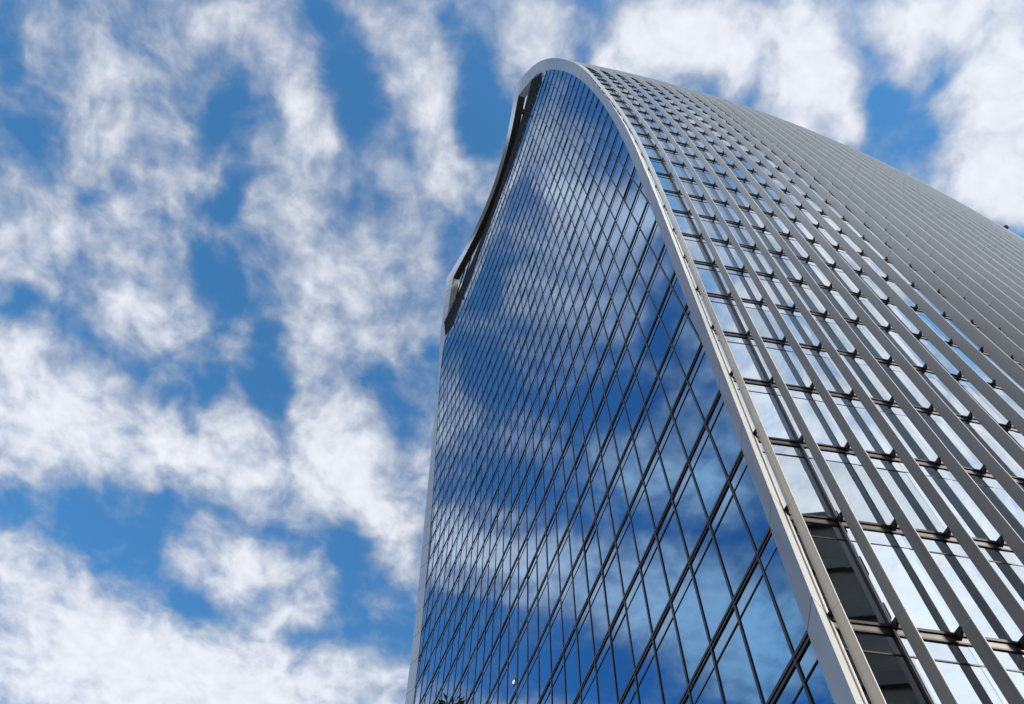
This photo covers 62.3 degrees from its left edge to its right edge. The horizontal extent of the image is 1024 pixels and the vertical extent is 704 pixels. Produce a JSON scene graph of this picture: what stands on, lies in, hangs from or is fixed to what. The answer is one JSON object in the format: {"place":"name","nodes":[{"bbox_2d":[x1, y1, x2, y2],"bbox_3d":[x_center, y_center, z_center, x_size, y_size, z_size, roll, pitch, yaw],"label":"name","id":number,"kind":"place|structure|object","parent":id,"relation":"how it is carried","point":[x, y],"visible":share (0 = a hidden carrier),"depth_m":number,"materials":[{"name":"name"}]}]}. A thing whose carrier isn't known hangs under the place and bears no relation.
{"place":"outdoors","nodes":[
{"label":"outdoors","id":0,"kind":"place"},
{"bbox_2d":[0,0,1023,703],"label":"sky","id":1,"kind":"structure","parent":0,"point":[233,232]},
{"label":"ground","id":2,"kind":"structure","parent":0,"visible":0},
{"bbox_2d":[437,693,464,703],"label":"young tree","id":3,"kind":"object","parent":2,"relation":"on","point":[452,701],"visible":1,"depth_m":9.97,"materials":[{"name":"green plant"}]},
{"bbox_2d":[405,58,1023,703],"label":"glass tower","id":4,"kind":"structure","parent":2,"relation":"on","point":[729,402],"depth_m":38.29,"materials":[{"name":"blue glass"}]},
{"bbox_2d":[650,173,678,191],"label":"window pane","id":5,"kind":"structure","parent":4,"relation":"in","point":[666,183],"depth_m":51.46,"materials":[{"name":"glass"}]},
{"bbox_2d":[658,190,688,211],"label":"window pane","id":6,"kind":"structure","parent":4,"relation":"in","point":[675,202],"depth_m":47.95,"materials":[{"name":"glass"}]},
{"bbox_2d":[666,210,699,234],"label":"window pane","id":7,"kind":"structure","parent":4,"relation":"in","point":[685,225],"depth_m":44.43,"materials":[{"name":"glass"}]},
{"bbox_2d":[672,177,701,196],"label":"window pane","id":8,"kind":"structure","parent":4,"relation":"in","point":[692,189],"depth_m":51.49,"materials":[{"name":"glass"}]},
{"bbox_2d":[676,234,712,262],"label":"window pane","id":9,"kind":"structure","parent":4,"relation":"in","point":[696,249],"depth_m":40.93,"materials":[{"name":"glass"}]},
{"bbox_2d":[681,195,713,216],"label":"window pane","id":10,"kind":"structure","parent":4,"relation":"in","point":[702,208],"depth_m":48.00,"materials":[{"name":"glass"}]},
{"bbox_2d":[687,262,728,294],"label":"window pane","id":11,"kind":"structure","parent":4,"relation":"in","point":[711,283],"depth_m":37.41,"materials":[{"name":"glass"}]},
{"bbox_2d":[691,215,726,239],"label":"window pane","id":12,"kind":"structure","parent":4,"relation":"in","point":[714,230],"depth_m":44.45,"materials":[{"name":"glass"}]},
{"bbox_2d":[695,182,724,201],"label":"window pane","id":13,"kind":"structure","parent":4,"relation":"in","point":[715,194],"depth_m":51.50,"materials":[{"name":"glass"}]},
{"bbox_2d":[705,200,738,221],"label":"window pane","id":14,"kind":"structure","parent":4,"relation":"in","point":[726,212],"depth_m":47.99,"materials":[{"name":"glass"}]},
{"bbox_2d":[703,239,742,267],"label":"window pane","id":15,"kind":"structure","parent":4,"relation":"in","point":[727,255],"depth_m":40.93,"materials":[{"name":"glass"}]},
{"bbox_2d":[700,295,746,333],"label":"window pane","id":16,"kind":"structure","parent":4,"relation":"in","point":[728,321],"depth_m":33.88,"materials":[{"name":"glass"}]},
{"bbox_2d":[717,187,748,206],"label":"window pane","id":17,"kind":"structure","parent":4,"relation":"in","point":[738,199],"depth_m":51.55,"materials":[{"name":"glass"}]},
{"bbox_2d":[717,220,753,245],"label":"window pane","id":18,"kind":"structure","parent":4,"relation":"in","point":[741,236],"depth_m":44.44,"materials":[{"name":"glass"}]},
{"bbox_2d":[717,267,760,300],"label":"window pane","id":19,"kind":"structure","parent":4,"relation":"in","point":[743,285],"depth_m":37.42,"materials":[{"name":"glass"}]},
{"bbox_2d":[715,334,769,380],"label":"window pane","id":20,"kind":"structure","parent":4,"relation":"in","point":[748,365],"depth_m":30.34,"materials":[{"name":"glass"}]},
{"bbox_2d":[729,205,762,227],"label":"window pane","id":21,"kind":"structure","parent":4,"relation":"in","point":[752,219],"depth_m":48.01,"materials":[{"name":"glass"}]},
{"bbox_2d":[730,244,771,273],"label":"window pane","id":22,"kind":"structure","parent":4,"relation":"in","point":[757,262],"depth_m":40.94,"materials":[{"name":"glass"}]},
{"bbox_2d":[739,192,771,212],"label":"window pane","id":23,"kind":"structure","parent":4,"relation":"in","point":[760,203],"depth_m":51.59,"materials":[{"name":"glass"}]},
{"bbox_2d":[732,300,782,339],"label":"window pane","id":24,"kind":"structure","parent":4,"relation":"in","point":[762,320],"depth_m":33.88,"materials":[{"name":"glass"}]},
{"bbox_2d":[742,226,780,251],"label":"window pane","id":25,"kind":"structure","parent":4,"relation":"in","point":[766,238],"depth_m":44.49,"materials":[{"name":"glass"}]},
{"bbox_2d":[589,69,934,703],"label":"window frame","id":26,"kind":"structure","parent":4,"relation":"in","point":[917,676],"depth_m":22.72,"materials":[{"name":"grey metal"}]},
{"bbox_2d":[735,382,799,439],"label":"window pane","id":27,"kind":"structure","parent":4,"relation":"in","point":[772,418],"depth_m":26.78,"materials":[{"name":"glass"}]},
{"bbox_2d":[746,272,792,306],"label":"window pane","id":28,"kind":"structure","parent":4,"relation":"in","point":[774,289],"depth_m":37.42,"materials":[{"name":"glass"}]},
{"bbox_2d":[752,210,787,233],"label":"window pane","id":29,"kind":"structure","parent":4,"relation":"in","point":[777,225],"depth_m":48.05,"materials":[{"name":"glass"}]},
{"bbox_2d":[760,197,793,217],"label":"window pane","id":30,"kind":"structure","parent":4,"relation":"in","point":[781,207],"depth_m":51.65,"materials":[{"name":"glass"}]},
{"bbox_2d":[758,250,800,279],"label":"window pane","id":31,"kind":"structure","parent":4,"relation":"in","point":[783,264],"depth_m":40.97,"materials":[{"name":"glass"}]},
{"bbox_2d":[752,339,809,386],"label":"window pane","id":32,"kind":"structure","parent":4,"relation":"in","point":[789,369],"depth_m":30.33,"materials":[{"name":"glass"}]},
{"bbox_2d":[767,231,806,257],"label":"window pane","id":33,"kind":"structure","parent":4,"relation":"in","point":[792,244],"depth_m":44.54,"materials":[{"name":"glass"}]},
{"bbox_2d":[765,306,817,345],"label":"window pane","id":34,"kind":"structure","parent":4,"relation":"in","point":[800,331],"depth_m":33.87,"materials":[{"name":"glass"}]},
{"bbox_2d":[775,216,811,238],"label":"window pane","id":35,"kind":"structure","parent":4,"relation":"in","point":[801,230],"depth_m":48.12,"materials":[{"name":"glass"}]},
{"bbox_2d":[759,442,837,516],"bbox_3d":[7.862,3.439,23.442,1.382,3.924,0.244,7,-69,0],"label":"window pane","id":36,"kind":"structure","parent":4,"relation":"in","point":[809,498],"depth_m":23.19,"materials":[{"name":"glass"}]},
{"bbox_2d":[782,203,816,224],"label":"window pane","id":37,"kind":"structure","parent":4,"relation":"in","point":[803,212],"depth_m":51.73,"materials":[{"name":"glass"}]},
{"bbox_2d":[776,278,823,312],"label":"window pane","id":38,"kind":"structure","parent":4,"relation":"in","point":[805,295],"depth_m":37.42,"materials":[{"name":"glass"}]},
{"bbox_2d":[785,256,828,285],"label":"window pane","id":39,"kind":"structure","parent":4,"relation":"in","point":[815,274],"depth_m":40.98,"materials":[{"name":"glass"}]},
{"bbox_2d":[775,387,844,446],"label":"window pane","id":40,"kind":"structure","parent":4,"relation":"in","point":[818,421],"depth_m":26.77,"materials":[{"name":"glass"}]},
{"bbox_2d":[792,237,833,263],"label":"window pane","id":41,"kind":"structure","parent":4,"relation":"in","point":[817,249],"depth_m":44.56,"materials":[{"name":"glass"}]},
{"bbox_2d":[799,222,836,245],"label":"window pane","id":42,"kind":"structure","parent":4,"relation":"in","point":[829,240],"depth_m":48.15,"materials":[{"name":"glass"}]},
{"bbox_2d":[788,345,849,393],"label":"window pane","id":43,"kind":"structure","parent":4,"relation":"in","point":[825,370],"depth_m":30.34,"materials":[{"name":"glass"}]},
{"bbox_2d":[798,312,852,351],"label":"window pane","id":44,"kind":"structure","parent":4,"relation":"in","point":[832,333],"depth_m":33.89,"materials":[{"name":"glass"}]},
{"bbox_2d":[805,284,855,319],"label":"window pane","id":45,"kind":"structure","parent":4,"relation":"in","point":[835,300],"depth_m":37.46,"materials":[{"name":"glass"}]},
{"bbox_2d":[812,262,857,292],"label":"window pane","id":46,"kind":"structure","parent":4,"relation":"in","point":[839,275],"depth_m":41.02,"materials":[{"name":"glass"}]},
{"bbox_2d":[817,243,859,270],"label":"window pane","id":47,"kind":"structure","parent":4,"relation":"in","point":[847,260],"depth_m":44.61,"materials":[{"name":"glass"}]},
{"bbox_2d":[821,228,860,251],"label":"window pane","id":48,"kind":"structure","parent":4,"relation":"in","point":[842,235],"depth_m":48.27,"materials":[{"name":"glass"}]},
{"bbox_2d":[791,521,892,623],"bbox_3d":[7.646,5.030,19.879,1.390,3.921,0.207,6,-69,1],"label":"window pane","id":49,"kind":"structure","parent":4,"relation":"in","point":[857,600],"depth_m":19.61,"materials":[{"name":"glass"}]},
{"bbox_2d":[806,448,891,524],"bbox_3d":[9.229,3.612,23.416,1.376,3.920,0.237,8,-69,0],"label":"window pane","id":50,"kind":"structure","parent":4,"relation":"in","point":[863,501],"depth_m":23.17,"materials":[{"name":"glass"}]},
{"bbox_2d":[816,394,890,453],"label":"window pane","id":51,"kind":"structure","parent":4,"relation":"in","point":[864,430],"depth_m":26.75,"materials":[{"name":"glass"}]},
{"bbox_2d":[824,351,889,400],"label":"window pane","id":52,"kind":"structure","parent":4,"relation":"in","point":[862,374],"depth_m":30.34,"materials":[{"name":"glass"}]},
{"bbox_2d":[830,318,888,358],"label":"window pane","id":53,"kind":"structure","parent":4,"relation":"in","point":[865,338],"depth_m":33.92,"materials":[{"name":"glass"}]},
{"bbox_2d":[835,291,886,326],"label":"window pane","id":54,"kind":"structure","parent":4,"relation":"in","point":[866,307],"depth_m":37.49,"materials":[{"name":"glass"}]},
{"bbox_2d":[838,268,885,299],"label":"window pane","id":55,"kind":"structure","parent":4,"relation":"in","point":[865,280],"depth_m":41.06,"materials":[{"name":"glass"}]},
{"bbox_2d":[842,250,885,277],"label":"window pane","id":56,"kind":"structure","parent":4,"relation":"in","point":[847,255],"depth_m":44.77,"materials":[{"name":"glass"}]},
{"bbox_2d":[844,234,884,258],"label":"window pane","id":57,"kind":"structure","parent":4,"relation":"in","point":[877,252],"depth_m":48.20,"materials":[{"name":"glass"}]},
{"bbox_2d":[867,241,902,260],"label":"window pane","id":58,"kind":"structure","parent":4,"relation":"in","point":[874,247],"depth_m":48.51,"materials":[{"name":"glass"}]},
{"bbox_2d":[836,629,936,703],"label":"window pane","id":59,"kind":"structure","parent":4,"relation":"in","point":[894,677],"depth_m":16.88,"materials":[{"name":"glass"}]},
{"bbox_2d":[866,256,910,283],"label":"window pane","id":60,"kind":"structure","parent":4,"relation":"in","point":[877,267],"depth_m":44.52,"materials":[{"name":"glass"}]},
{"bbox_2d":[865,275,914,306],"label":"window pane","id":61,"kind":"structure","parent":4,"relation":"in","point":[889,283],"depth_m":41.15,"materials":[{"name":"glass"}]},
{"bbox_2d":[863,297,917,333],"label":"window pane","id":62,"kind":"structure","parent":4,"relation":"in","point":[889,306],"depth_m":37.55,"materials":[{"name":"glass"}]},
{"bbox_2d":[862,325,922,366],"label":"window pane","id":63,"kind":"structure","parent":4,"relation":"in","point":[891,336],"depth_m":33.96,"materials":[{"name":"glass"}]},
{"bbox_2d":[859,358,928,407],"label":"window pane","id":64,"kind":"structure","parent":4,"relation":"in","point":[909,392],"depth_m":30.34,"materials":[{"name":"glass"}]},
{"bbox_2d":[856,400,935,460],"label":"window pane","id":65,"kind":"structure","parent":4,"relation":"in","point":[898,423],"depth_m":26.76,"materials":[{"name":"glass"}]},
{"bbox_2d":[852,455,944,531],"bbox_3d":[10.588,3.805,23.400,1.373,3.917,0.213,8,-69,0],"label":"window pane","id":66,"kind":"structure","parent":4,"relation":"in","point":[908,497],"depth_m":23.17,"materials":[{"name":"glass"}]},
{"bbox_2d":[890,248,909,265],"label":"window pane","id":67,"kind":"structure","parent":4,"relation":"in","point":[897,254],"depth_m":48.44,"materials":[{"name":"glass"}]},
{"bbox_2d":[846,527,956,631],"bbox_3d":[9.014,5.195,19.853,1.385,3.916,0.202,7,-69,0],"label":"window pane","id":68,"kind":"structure","parent":4,"relation":"in","point":[921,602],"depth_m":19.58,"materials":[{"name":"glass"}]},
{"bbox_2d":[890,263,936,291],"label":"window pane","id":69,"kind":"structure","parent":4,"relation":"in","point":[894,266],"depth_m":44.99,"materials":[{"name":"glass"}]},
{"bbox_2d":[890,281,941,313],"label":"window pane","id":70,"kind":"structure","parent":4,"relation":"in","point":[893,283],"depth_m":41.19,"materials":[{"name":"glass"}]},
{"bbox_2d":[892,304,948,341],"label":"window pane","id":71,"kind":"structure","parent":4,"relation":"in","point":[923,317],"depth_m":37.63,"materials":[{"name":"glass"}]},
{"bbox_2d":[894,332,956,374],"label":"window pane","id":72,"kind":"structure","parent":4,"relation":"in","point":[945,365],"depth_m":33.99,"materials":[{"name":"glass"}]},
{"bbox_2d":[914,270,940,292],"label":"window pane","id":73,"kind":"structure","parent":4,"relation":"in","point":[918,273],"depth_m":44.87,"materials":[{"name":"glass"}]},
{"bbox_2d":[895,365,967,415],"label":"window pane","id":74,"kind":"structure","parent":4,"relation":"in","point":[941,392],"depth_m":30.39,"materials":[{"name":"glass"}]},
{"bbox_2d":[896,407,980,468],"bbox_3d":[13.495,2.666,26.953,1.382,3.915,0.224,10,-69,-1],"label":"window pane","id":75,"kind":"structure","parent":4,"relation":"in","point":[947,438],"depth_m":26.78,"materials":[{"name":"glass"}]},
{"bbox_2d":[917,289,969,321],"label":"window pane","id":76,"kind":"structure","parent":4,"relation":"in","point":[920,291],"depth_m":41.24,"materials":[{"name":"glass"}]},
{"bbox_2d":[899,462,997,540],"bbox_3d":[11.941,4.014,23.390,1.370,3.914,0.205,9,-69,0],"label":"window pane","id":77,"kind":"structure","parent":4,"relation":"in","point":[973,523],"depth_m":23.16,"materials":[{"name":"glass"}]},
{"bbox_2d":[921,312,978,348],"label":"window pane","id":78,"kind":"structure","parent":4,"relation":"in","point":[923,313],"depth_m":37.72,"materials":[{"name":"glass"}]},
{"bbox_2d":[902,637,1002,703],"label":"window pane","id":79,"kind":"structure","parent":4,"relation":"in","point":[969,684],"depth_m":16.98,"materials":[{"name":"glass"}]},
{"bbox_2d":[924,339,990,382],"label":"window pane","id":80,"kind":"structure","parent":4,"relation":"in","point":[955,349],"depth_m":34.02,"materials":[{"name":"glass"}]},
{"bbox_2d":[942,296,974,323],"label":"window pane","id":81,"kind":"structure","parent":4,"relation":"in","point":[950,302],"depth_m":41.43,"materials":[{"name":"glass"}]},
{"bbox_2d":[901,535,1019,640],"bbox_3d":[10.372,5.384,19.838,1.376,3.911,0.193,8,-69,0],"label":"window pane","id":82,"kind":"structure","parent":4,"relation":"in","point":[986,614],"depth_m":19.56,"materials":[{"name":"glass"}]},
{"bbox_2d":[930,373,1005,423],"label":"window pane","id":83,"kind":"structure","parent":4,"relation":"in","point":[970,391],"depth_m":30.46,"materials":[{"name":"glass"}]},
{"bbox_2d":[948,319,998,348],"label":"window pane","id":84,"kind":"structure","parent":4,"relation":"in","point":[955,324],"depth_m":37.85,"materials":[{"name":"glass"}]},
{"bbox_2d":[937,415,1023,477],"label":"window pane","id":85,"kind":"structure","parent":4,"relation":"in","point":[1001,458],"depth_m":26.81,"materials":[{"name":"glass"}]},
{"bbox_2d":[945,470,1023,540],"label":"window pane","id":86,"kind":"structure","parent":4,"relation":"in","point":[998,499],"depth_m":23.52,"materials":[{"name":"glass"}]},
{"bbox_2d":[955,543,1023,637],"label":"window pane","id":87,"kind":"structure","parent":4,"relation":"in","point":[1012,576],"depth_m":20.42,"materials":[{"name":"glass"}]},
{"bbox_2d":[956,347,1023,390],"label":"window pane","id":88,"kind":"structure","parent":4,"relation":"in","point":[959,349],"depth_m":34.18,"materials":[{"name":"glass"}]},
{"bbox_2d":[976,327,1010,356],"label":"window pane","id":89,"kind":"structure","parent":4,"relation":"in","point":[981,330],"depth_m":37.80,"materials":[{"name":"glass"}]},
{"bbox_2d":[965,381,1023,425],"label":"window pane","id":90,"kind":"structure","parent":4,"relation":"in","point":[997,390],"depth_m":30.84,"materials":[{"name":"glass"}]},
{"bbox_2d":[968,646,1023,703],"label":"window pane","id":91,"kind":"structure","parent":4,"relation":"in","point":[1010,660],"depth_m":17.38,"materials":[{"name":"glass"}]},
{"bbox_2d":[976,423,1023,474],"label":"window pane","id":92,"kind":"structure","parent":4,"relation":"in","point":[1012,434],"depth_m":27.68,"materials":[{"name":"glass"}]},
{"bbox_2d":[987,355,1023,388],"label":"window pane","id":93,"kind":"structure","parent":4,"relation":"in","point":[990,357],"depth_m":34.23,"materials":[{"name":"glass"}]},
{"bbox_2d":[990,478,1023,516],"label":"window pane","id":94,"kind":"structure","parent":4,"relation":"in","point":[995,482],"depth_m":24.13,"materials":[{"name":"glass"}]},
{"bbox_2d":[1008,551,1023,571],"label":"window pane","id":95,"kind":"structure","parent":4,"relation":"in","point":[1012,554],"depth_m":21.05,"materials":[{"name":"glass"}]}
]}

